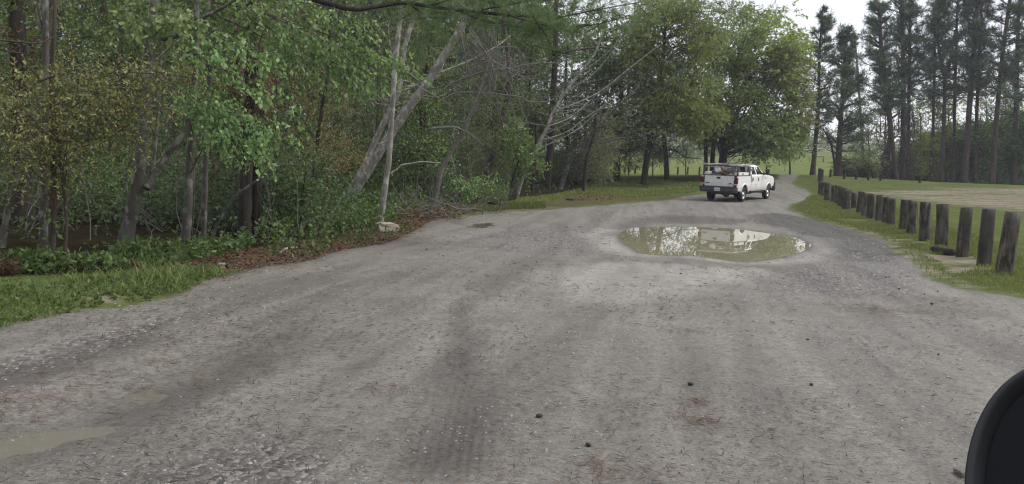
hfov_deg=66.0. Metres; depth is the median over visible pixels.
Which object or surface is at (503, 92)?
forest tree
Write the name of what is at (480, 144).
forest sapling
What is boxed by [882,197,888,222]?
wooden post
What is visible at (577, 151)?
spreading tree
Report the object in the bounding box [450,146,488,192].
shrub
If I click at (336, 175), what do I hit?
shrub
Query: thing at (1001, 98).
tree
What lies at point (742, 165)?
ladder
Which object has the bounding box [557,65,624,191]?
thin tree
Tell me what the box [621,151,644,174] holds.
bush
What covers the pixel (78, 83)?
forest sapling
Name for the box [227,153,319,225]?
shrub
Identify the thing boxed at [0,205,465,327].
verge weeds
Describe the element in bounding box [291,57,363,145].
forest sapling
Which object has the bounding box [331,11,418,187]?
forest sapling
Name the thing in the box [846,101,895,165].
tree
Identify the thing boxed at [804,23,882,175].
pine tree
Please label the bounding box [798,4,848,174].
pine tree
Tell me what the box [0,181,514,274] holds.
ground cover
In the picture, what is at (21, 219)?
forest floor plants
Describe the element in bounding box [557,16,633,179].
forest tree
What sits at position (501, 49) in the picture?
tall pine
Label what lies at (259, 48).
tall tree
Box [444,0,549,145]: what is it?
tall tree
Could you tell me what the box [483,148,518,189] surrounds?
shrub
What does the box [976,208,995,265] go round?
wooden post
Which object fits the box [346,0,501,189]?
tall tree
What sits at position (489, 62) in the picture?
dead tree
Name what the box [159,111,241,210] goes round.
shrub
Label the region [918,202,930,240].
wooden post
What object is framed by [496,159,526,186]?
shrub
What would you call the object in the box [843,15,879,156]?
bare tree
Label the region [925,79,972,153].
tree
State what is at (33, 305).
verge grass
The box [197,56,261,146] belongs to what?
forest sapling
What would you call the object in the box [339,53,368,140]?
forest sapling
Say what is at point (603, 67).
meadow tree
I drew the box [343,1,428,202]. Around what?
leaning tree
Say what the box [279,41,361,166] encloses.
forest sapling
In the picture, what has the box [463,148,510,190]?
shrub
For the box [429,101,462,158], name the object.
forest sapling
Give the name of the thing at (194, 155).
shrub
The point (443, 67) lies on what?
tall tree
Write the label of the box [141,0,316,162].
tall tree
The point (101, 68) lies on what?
forest sapling
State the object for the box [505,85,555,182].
forest sapling
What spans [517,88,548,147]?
forest sapling
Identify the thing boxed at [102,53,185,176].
forest sapling
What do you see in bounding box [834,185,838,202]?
wooden post
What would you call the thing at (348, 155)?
shrub
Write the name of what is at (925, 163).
evergreen bush
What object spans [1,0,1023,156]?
sky
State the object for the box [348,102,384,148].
forest sapling
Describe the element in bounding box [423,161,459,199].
shrub
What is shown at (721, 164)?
pole
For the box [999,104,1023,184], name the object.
evergreen bush
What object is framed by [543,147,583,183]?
shrub
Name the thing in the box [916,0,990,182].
pine tree
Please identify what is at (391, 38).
tall tree
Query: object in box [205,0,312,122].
tall tree
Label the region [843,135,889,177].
tree
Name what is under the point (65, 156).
shrub
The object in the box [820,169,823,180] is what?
wooden post
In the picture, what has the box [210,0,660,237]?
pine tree
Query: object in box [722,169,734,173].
plywood sheet
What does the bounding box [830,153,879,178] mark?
evergreen bush
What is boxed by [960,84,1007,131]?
tree
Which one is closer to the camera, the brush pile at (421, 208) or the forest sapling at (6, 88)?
the brush pile at (421, 208)
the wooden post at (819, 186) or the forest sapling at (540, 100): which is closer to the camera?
the wooden post at (819, 186)
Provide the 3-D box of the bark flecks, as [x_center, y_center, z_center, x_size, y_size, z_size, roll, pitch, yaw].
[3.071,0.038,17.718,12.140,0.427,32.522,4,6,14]
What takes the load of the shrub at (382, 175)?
on the ground at (758, 374)
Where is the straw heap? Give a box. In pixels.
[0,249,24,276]
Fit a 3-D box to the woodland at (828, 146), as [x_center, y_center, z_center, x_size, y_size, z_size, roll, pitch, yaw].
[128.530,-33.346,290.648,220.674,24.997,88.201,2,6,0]
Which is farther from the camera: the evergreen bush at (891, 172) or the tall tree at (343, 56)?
the evergreen bush at (891, 172)
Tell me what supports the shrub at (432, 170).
on the ground at (758, 374)
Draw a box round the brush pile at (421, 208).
[365,165,499,220]
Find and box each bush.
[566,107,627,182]
[575,124,624,188]
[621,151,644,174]
[635,151,663,174]
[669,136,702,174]
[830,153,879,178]
[888,151,917,179]
[899,127,936,180]
[910,129,950,180]
[912,123,962,181]
[927,104,962,181]
[941,115,982,180]
[949,116,1011,183]
[970,115,1022,184]
[981,116,998,166]
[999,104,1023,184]
[1002,110,1023,184]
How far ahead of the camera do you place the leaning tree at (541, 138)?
38.63 m
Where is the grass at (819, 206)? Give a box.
[790,195,1023,294]
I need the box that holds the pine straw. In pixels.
[0,211,1022,483]
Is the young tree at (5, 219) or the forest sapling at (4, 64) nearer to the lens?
the young tree at (5, 219)
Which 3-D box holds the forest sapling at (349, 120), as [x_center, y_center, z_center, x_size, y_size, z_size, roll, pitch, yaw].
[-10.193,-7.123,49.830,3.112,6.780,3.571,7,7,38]
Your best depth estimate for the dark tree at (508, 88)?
39.33 m
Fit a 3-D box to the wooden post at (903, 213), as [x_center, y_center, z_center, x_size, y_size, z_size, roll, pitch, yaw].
[12.896,-0.867,25.907,0.314,1.071,0.268,2,6,0]
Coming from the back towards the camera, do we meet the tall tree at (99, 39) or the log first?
the tall tree at (99, 39)
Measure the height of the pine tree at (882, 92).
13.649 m
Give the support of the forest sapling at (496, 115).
on the ground at (758, 374)
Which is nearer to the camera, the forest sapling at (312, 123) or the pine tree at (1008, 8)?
the forest sapling at (312, 123)
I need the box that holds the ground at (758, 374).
[0,136,1023,483]
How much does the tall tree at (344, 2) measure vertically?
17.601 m
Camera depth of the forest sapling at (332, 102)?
28.29 m
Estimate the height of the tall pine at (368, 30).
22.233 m
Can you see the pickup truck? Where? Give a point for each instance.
(744, 183)
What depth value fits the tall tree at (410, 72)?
55.86 m
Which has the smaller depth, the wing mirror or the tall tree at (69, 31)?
the wing mirror
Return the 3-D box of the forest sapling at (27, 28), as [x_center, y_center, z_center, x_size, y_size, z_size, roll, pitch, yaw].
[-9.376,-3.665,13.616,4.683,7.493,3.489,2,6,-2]
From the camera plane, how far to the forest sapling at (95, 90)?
36.80 m
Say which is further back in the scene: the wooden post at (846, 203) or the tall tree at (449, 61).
the tall tree at (449, 61)
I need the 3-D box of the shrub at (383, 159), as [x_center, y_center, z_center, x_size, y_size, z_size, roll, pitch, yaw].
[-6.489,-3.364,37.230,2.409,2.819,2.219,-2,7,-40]
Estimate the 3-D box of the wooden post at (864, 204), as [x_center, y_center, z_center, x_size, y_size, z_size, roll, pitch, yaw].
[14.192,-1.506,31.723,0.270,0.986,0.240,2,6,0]
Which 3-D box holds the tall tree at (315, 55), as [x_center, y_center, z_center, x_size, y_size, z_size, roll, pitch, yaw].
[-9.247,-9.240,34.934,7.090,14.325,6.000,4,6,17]
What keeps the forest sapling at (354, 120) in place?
on the ground at (758, 374)
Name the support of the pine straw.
on the ground at (758, 374)
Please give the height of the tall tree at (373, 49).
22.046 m
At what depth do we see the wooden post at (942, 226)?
20.25 m
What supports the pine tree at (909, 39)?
on the ground at (758, 374)
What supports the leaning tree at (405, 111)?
on the ground at (758, 374)
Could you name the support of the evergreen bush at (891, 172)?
on the ground at (758, 374)
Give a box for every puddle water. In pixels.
[0,425,115,458]
[122,377,214,404]
[197,374,216,376]
[468,223,494,227]
[618,227,810,261]
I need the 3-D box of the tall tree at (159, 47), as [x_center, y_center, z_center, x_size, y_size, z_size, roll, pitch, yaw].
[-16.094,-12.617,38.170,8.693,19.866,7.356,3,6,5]
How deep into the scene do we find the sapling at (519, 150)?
37.67 m
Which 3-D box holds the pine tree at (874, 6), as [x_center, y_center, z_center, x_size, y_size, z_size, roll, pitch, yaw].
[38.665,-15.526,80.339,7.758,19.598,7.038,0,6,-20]
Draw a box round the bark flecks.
[0,205,1023,483]
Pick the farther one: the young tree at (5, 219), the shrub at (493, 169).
the shrub at (493, 169)
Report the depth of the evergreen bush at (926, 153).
87.25 m
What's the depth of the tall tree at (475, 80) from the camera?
68.72 m
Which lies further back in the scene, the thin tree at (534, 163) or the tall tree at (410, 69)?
the tall tree at (410, 69)
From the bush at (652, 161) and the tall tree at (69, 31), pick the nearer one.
the tall tree at (69, 31)
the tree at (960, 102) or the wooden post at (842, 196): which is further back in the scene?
the tree at (960, 102)
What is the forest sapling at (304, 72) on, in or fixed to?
on the ground at (758, 374)
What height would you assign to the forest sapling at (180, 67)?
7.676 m
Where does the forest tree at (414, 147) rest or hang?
on the ground at (758, 374)
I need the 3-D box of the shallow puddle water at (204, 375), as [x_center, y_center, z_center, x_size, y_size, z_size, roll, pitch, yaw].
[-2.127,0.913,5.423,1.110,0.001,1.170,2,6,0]
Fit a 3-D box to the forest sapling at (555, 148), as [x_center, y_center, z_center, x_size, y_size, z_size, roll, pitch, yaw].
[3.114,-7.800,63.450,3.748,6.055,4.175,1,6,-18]
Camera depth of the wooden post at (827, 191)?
44.45 m
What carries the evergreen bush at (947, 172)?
on the ground at (758, 374)
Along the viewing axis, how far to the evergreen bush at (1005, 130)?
85.22 m
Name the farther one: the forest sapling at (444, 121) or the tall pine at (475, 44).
the tall pine at (475, 44)
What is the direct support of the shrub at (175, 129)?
on the ground at (758, 374)
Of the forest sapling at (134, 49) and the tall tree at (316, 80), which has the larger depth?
the tall tree at (316, 80)
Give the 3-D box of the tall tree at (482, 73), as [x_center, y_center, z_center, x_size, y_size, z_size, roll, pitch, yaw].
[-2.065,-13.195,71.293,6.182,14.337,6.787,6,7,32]
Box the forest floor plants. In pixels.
[0,171,589,256]
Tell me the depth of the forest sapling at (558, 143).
60.87 m
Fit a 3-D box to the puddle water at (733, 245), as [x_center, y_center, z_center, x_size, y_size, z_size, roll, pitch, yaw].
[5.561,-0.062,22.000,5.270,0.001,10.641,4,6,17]
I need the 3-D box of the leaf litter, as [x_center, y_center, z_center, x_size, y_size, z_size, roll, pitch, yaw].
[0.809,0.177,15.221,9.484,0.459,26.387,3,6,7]
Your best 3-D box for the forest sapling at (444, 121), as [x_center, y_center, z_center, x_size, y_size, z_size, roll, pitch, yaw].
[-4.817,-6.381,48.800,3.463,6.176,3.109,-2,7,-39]
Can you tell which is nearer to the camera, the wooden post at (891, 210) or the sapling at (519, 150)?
the wooden post at (891, 210)
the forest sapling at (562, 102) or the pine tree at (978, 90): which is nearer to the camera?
the forest sapling at (562, 102)
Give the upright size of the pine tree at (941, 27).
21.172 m
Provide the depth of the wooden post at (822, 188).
48.34 m
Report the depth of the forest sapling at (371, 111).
38.73 m
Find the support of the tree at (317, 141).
on the ground at (758, 374)
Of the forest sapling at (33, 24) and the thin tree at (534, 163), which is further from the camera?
the thin tree at (534, 163)
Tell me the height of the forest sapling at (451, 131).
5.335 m
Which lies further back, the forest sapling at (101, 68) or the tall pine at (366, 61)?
the tall pine at (366, 61)
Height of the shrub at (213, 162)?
3.091 m
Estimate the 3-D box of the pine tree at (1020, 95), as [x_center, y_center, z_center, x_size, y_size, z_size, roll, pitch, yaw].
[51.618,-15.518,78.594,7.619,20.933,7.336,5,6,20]
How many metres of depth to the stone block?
17.03 m
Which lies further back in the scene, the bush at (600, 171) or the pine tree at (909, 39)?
the pine tree at (909, 39)
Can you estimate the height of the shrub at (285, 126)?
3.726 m
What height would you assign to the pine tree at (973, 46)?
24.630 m
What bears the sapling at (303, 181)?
on the ground at (758, 374)
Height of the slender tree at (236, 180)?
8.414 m
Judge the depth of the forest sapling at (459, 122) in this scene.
59.55 m
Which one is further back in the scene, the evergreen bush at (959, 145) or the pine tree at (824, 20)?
the evergreen bush at (959, 145)
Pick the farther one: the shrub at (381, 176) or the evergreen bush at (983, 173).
the evergreen bush at (983, 173)
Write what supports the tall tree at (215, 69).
on the ground at (758, 374)
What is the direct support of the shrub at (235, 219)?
on the ground at (758, 374)
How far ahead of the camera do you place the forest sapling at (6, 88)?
30.72 m
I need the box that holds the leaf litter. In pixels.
[0,210,795,483]
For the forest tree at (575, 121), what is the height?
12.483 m
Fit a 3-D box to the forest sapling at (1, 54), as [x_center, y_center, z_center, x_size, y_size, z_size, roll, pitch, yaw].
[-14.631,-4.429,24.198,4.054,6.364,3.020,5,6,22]
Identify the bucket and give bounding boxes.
[714,166,720,172]
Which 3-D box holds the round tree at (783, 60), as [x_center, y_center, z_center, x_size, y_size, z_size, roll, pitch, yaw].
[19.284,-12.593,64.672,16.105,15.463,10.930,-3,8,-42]
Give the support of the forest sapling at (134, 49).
on the ground at (758, 374)
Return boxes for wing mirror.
[964,369,1023,483]
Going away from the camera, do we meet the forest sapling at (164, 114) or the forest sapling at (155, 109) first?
the forest sapling at (164, 114)
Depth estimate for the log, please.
18.35 m
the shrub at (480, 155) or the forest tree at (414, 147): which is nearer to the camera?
the forest tree at (414, 147)
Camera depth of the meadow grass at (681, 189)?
48.92 m
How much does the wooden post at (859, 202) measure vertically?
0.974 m
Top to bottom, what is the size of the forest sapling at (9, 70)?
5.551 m
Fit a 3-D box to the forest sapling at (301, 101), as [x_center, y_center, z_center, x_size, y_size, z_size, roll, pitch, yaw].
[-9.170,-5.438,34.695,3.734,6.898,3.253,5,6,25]
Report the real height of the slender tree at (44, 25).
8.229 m
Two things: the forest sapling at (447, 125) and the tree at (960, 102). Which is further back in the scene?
the tree at (960, 102)
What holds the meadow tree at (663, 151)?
on the ground at (758, 374)
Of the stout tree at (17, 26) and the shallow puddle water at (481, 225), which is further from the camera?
the shallow puddle water at (481, 225)
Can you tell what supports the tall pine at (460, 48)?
on the ground at (758, 374)
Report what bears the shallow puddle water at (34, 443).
on the ground at (758, 374)
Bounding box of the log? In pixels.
[930,246,955,255]
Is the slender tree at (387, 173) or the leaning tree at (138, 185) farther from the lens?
the slender tree at (387, 173)
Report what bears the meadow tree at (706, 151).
on the ground at (758, 374)
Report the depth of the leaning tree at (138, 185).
11.57 m
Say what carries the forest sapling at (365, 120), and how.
on the ground at (758, 374)
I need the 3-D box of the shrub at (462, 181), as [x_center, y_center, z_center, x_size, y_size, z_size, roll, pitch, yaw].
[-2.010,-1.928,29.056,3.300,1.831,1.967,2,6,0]
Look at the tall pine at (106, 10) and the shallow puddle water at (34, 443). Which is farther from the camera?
the tall pine at (106, 10)
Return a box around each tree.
[0,0,36,95]
[0,0,91,247]
[0,0,94,225]
[0,0,99,145]
[0,0,122,177]
[0,0,142,266]
[1,0,111,257]
[2,0,226,170]
[20,0,245,249]
[27,0,96,145]
[65,0,188,170]
[80,0,232,149]
[108,0,216,224]
[108,0,263,144]
[137,0,277,117]
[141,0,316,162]
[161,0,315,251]
[190,0,431,236]
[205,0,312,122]
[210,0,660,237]
[214,0,272,227]
[223,0,305,121]
[223,0,308,132]
[225,0,385,142]
[226,0,404,190]
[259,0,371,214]
[278,1,346,132]
[289,0,390,151]
[336,2,423,121]
[342,9,450,167]
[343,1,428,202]
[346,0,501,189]
[351,0,465,174]
[352,0,552,196]
[378,0,450,221]
[378,7,436,132]
[379,72,466,199]
[388,46,456,141]
[400,0,465,133]
[402,1,469,124]
[417,1,486,148]
[429,10,583,209]
[440,10,499,153]
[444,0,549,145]
[455,29,513,144]
[457,43,540,189]
[463,7,614,191]
[485,0,568,173]
[488,0,545,120]
[489,0,595,186]
[498,26,570,184]
[501,0,657,194]
[521,114,558,191]
[532,9,607,179]
[556,73,691,189]
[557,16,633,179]
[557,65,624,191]
[578,9,665,181]
[611,0,751,184]
[624,93,700,179]
[675,94,736,170]
[680,100,746,170]
[687,0,831,166]
[774,135,817,173]
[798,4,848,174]
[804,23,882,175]
[820,124,860,175]
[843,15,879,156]
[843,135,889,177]
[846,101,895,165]
[854,0,928,178]
[863,0,949,179]
[865,47,906,179]
[871,0,946,180]
[894,92,947,155]
[912,0,991,181]
[914,0,967,181]
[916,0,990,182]
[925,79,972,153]
[943,0,1016,182]
[949,0,1014,183]
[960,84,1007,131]
[967,0,1023,183]
[979,0,1023,184]
[979,72,1023,130]
[987,15,1023,155]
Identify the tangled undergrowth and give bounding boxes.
[0,110,363,244]
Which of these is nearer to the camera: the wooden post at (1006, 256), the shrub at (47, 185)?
the wooden post at (1006, 256)
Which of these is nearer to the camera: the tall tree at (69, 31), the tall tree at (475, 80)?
the tall tree at (69, 31)
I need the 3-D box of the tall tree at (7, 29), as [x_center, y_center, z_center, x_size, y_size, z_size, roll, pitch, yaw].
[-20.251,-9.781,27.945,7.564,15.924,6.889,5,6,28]
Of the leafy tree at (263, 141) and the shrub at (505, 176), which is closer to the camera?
the leafy tree at (263, 141)
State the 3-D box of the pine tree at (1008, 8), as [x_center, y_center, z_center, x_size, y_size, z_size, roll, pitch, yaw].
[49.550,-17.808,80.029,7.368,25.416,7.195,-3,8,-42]
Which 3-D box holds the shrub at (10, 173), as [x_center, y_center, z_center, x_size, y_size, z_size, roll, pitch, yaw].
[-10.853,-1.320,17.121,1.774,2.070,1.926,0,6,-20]
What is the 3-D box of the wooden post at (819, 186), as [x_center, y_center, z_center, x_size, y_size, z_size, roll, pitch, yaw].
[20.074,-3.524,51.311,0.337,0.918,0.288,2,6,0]
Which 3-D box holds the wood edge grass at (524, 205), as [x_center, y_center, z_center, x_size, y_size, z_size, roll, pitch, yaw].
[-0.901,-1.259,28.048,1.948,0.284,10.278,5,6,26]
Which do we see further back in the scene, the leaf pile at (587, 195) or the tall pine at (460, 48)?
the tall pine at (460, 48)
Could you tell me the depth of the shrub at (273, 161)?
19.89 m
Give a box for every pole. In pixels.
[210,164,332,238]
[703,163,738,164]
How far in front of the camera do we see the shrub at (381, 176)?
33.43 m
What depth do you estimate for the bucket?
41.46 m
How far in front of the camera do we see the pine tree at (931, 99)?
82.00 m
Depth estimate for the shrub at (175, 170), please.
21.70 m
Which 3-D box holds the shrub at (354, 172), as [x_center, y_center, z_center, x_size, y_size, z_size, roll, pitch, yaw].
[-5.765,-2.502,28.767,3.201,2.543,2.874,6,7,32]
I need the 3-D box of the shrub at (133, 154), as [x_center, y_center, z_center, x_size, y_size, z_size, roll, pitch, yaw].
[-8.604,-1.458,17.630,2.434,2.453,2.711,0,6,-22]
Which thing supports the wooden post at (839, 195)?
on the ground at (758, 374)
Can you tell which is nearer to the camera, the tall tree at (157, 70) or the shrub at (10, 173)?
the shrub at (10, 173)
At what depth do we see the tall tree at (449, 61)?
59.95 m
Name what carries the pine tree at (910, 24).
on the ground at (758, 374)
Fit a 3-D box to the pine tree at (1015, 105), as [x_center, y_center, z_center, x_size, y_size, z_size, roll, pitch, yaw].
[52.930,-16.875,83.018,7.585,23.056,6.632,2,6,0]
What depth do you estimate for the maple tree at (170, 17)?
10.86 m
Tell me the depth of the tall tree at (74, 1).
26.69 m
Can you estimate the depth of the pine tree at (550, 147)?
49.16 m
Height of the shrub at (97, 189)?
1.864 m
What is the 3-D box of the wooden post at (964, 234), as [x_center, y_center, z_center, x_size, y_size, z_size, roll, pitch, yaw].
[10.208,-0.210,17.775,0.281,1.178,0.271,2,6,0]
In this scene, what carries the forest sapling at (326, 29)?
on the ground at (758, 374)
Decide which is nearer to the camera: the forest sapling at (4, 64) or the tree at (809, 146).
the forest sapling at (4, 64)
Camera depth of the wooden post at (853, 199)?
37.00 m
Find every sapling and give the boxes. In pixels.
[0,0,30,168]
[0,0,105,137]
[0,3,93,146]
[0,5,94,143]
[0,18,74,146]
[0,33,243,267]
[0,43,29,145]
[1,1,37,169]
[2,37,110,172]
[32,18,112,148]
[58,0,164,158]
[59,40,136,153]
[64,0,203,143]
[86,50,179,154]
[102,43,228,207]
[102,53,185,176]
[106,0,214,180]
[112,0,239,170]
[125,55,202,148]
[168,0,355,189]
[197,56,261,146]
[228,0,356,172]
[240,0,343,147]
[261,135,337,229]
[273,49,334,164]
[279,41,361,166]
[281,91,334,153]
[283,38,381,184]
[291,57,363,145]
[326,88,373,151]
[328,87,370,149]
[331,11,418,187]
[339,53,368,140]
[342,48,382,143]
[342,72,405,179]
[343,82,389,169]
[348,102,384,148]
[363,34,417,182]
[363,63,417,172]
[406,35,482,189]
[413,90,460,160]
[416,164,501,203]
[418,93,462,170]
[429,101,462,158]
[429,108,463,163]
[432,56,504,181]
[440,94,501,190]
[449,95,477,161]
[453,52,529,181]
[459,106,508,185]
[478,96,534,185]
[489,113,550,194]
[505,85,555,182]
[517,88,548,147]
[524,70,560,179]
[539,110,573,173]
[543,113,571,176]
[550,60,570,179]
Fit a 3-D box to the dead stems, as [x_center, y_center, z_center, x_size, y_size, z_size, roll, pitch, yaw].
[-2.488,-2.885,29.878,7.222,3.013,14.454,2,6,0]
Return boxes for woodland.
[0,0,635,161]
[571,113,899,157]
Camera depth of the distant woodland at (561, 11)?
75.06 m
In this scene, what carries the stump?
on the ground at (758, 374)
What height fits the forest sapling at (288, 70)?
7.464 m
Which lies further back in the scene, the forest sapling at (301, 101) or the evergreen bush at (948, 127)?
the evergreen bush at (948, 127)
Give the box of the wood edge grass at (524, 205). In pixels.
[432,201,545,214]
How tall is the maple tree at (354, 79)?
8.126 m
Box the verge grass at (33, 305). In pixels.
[0,255,241,326]
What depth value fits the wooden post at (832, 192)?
42.72 m
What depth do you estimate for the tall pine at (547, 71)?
81.76 m
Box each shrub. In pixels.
[0,139,63,211]
[32,157,74,212]
[38,140,82,184]
[47,150,154,223]
[62,108,108,169]
[62,127,170,210]
[70,123,181,215]
[149,103,226,199]
[149,143,196,200]
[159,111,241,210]
[161,87,325,237]
[166,109,233,216]
[169,123,233,180]
[214,144,324,205]
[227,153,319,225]
[263,102,307,163]
[264,132,344,196]
[289,135,354,214]
[290,121,337,183]
[324,144,392,195]
[325,139,367,188]
[325,150,366,191]
[364,140,413,192]
[364,145,402,186]
[367,164,402,188]
[396,157,420,187]
[412,161,461,205]
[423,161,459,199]
[446,121,512,192]
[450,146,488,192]
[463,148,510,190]
[480,166,519,186]
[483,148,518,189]
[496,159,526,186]
[524,166,544,182]
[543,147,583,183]
[552,146,577,174]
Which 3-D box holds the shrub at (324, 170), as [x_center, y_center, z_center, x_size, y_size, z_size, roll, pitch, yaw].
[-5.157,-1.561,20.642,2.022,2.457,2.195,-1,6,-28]
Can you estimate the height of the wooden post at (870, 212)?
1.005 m
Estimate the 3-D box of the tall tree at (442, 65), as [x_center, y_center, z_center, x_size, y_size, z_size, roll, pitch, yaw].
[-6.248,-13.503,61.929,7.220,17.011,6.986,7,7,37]
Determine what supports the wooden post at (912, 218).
on the ground at (758, 374)
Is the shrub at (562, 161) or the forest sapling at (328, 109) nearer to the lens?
the forest sapling at (328, 109)
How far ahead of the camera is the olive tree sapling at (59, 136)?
9.17 m
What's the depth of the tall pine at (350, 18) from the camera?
47.01 m
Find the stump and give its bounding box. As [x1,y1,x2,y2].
[265,229,268,242]
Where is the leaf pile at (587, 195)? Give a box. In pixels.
[574,190,615,200]
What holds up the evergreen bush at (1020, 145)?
on the ground at (758, 374)
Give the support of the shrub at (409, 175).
on the ground at (758, 374)
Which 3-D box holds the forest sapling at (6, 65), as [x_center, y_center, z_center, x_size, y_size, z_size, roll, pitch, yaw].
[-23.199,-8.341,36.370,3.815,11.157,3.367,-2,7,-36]
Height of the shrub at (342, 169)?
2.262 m
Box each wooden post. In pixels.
[818,181,822,193]
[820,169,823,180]
[820,182,824,195]
[824,182,830,200]
[830,185,834,201]
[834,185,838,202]
[837,186,843,205]
[840,188,847,206]
[842,190,850,209]
[851,192,856,207]
[856,191,861,211]
[861,192,867,215]
[866,193,874,218]
[875,195,882,220]
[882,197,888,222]
[886,198,895,225]
[899,199,907,229]
[906,200,917,233]
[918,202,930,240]
[934,204,948,245]
[955,207,972,256]
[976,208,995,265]
[995,211,1021,275]
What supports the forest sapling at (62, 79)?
on the ground at (758, 374)
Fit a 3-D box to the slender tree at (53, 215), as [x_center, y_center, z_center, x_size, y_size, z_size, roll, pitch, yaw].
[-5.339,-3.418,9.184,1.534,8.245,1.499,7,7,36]
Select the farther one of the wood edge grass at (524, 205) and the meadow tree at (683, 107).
the meadow tree at (683, 107)
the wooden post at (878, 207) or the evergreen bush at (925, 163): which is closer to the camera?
the wooden post at (878, 207)
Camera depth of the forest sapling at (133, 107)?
35.14 m
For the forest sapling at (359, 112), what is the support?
on the ground at (758, 374)
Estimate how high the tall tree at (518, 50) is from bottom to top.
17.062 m
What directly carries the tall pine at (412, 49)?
on the ground at (758, 374)
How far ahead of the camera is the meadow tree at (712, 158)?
69.34 m
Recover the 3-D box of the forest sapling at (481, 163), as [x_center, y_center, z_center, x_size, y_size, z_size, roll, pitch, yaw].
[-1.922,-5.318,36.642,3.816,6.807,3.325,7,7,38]
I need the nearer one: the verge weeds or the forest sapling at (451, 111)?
the verge weeds
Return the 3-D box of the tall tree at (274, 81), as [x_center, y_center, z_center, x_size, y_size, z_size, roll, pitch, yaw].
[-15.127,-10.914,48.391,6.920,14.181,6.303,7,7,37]
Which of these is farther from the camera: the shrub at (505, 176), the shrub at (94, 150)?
the shrub at (505, 176)
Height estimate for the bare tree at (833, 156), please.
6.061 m
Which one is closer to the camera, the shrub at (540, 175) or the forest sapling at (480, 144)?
the forest sapling at (480, 144)
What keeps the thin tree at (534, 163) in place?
on the ground at (758, 374)
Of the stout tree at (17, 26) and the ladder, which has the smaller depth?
the stout tree at (17, 26)
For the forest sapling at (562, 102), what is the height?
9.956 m
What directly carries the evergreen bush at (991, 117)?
on the ground at (758, 374)
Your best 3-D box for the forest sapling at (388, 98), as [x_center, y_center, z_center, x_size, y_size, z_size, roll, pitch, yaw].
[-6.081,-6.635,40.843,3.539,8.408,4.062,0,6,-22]
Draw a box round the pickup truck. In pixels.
[699,165,774,201]
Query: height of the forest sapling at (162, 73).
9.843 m
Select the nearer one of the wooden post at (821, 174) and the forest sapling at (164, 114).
the forest sapling at (164, 114)
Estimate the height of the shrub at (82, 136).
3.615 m
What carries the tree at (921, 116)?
on the ground at (758, 374)
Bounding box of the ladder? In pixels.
[729,164,753,165]
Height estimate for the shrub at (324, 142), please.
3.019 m
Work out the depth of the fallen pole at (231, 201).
12.41 m
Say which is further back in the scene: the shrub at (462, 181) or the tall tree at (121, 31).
the shrub at (462, 181)
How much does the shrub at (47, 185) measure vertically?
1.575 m
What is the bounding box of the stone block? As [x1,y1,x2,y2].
[372,222,399,232]
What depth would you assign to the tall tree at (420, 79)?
64.57 m
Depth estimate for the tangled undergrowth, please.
15.37 m
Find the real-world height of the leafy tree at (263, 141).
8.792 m
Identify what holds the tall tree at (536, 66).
on the ground at (758, 374)
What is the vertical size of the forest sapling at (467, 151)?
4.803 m
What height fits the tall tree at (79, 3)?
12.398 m
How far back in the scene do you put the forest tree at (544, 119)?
50.46 m
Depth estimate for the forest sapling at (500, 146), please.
40.72 m
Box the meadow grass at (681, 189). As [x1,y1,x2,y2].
[505,178,700,203]
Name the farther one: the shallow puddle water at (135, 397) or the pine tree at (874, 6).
the pine tree at (874, 6)
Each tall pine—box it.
[97,0,110,166]
[310,0,402,141]
[314,0,394,149]
[336,0,431,147]
[355,0,446,154]
[422,0,487,142]
[435,5,521,144]
[445,0,521,134]
[518,4,564,156]
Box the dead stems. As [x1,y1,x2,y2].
[358,127,542,214]
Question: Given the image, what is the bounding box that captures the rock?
[953,467,964,477]
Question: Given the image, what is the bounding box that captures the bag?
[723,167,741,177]
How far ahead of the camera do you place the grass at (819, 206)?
22.06 m

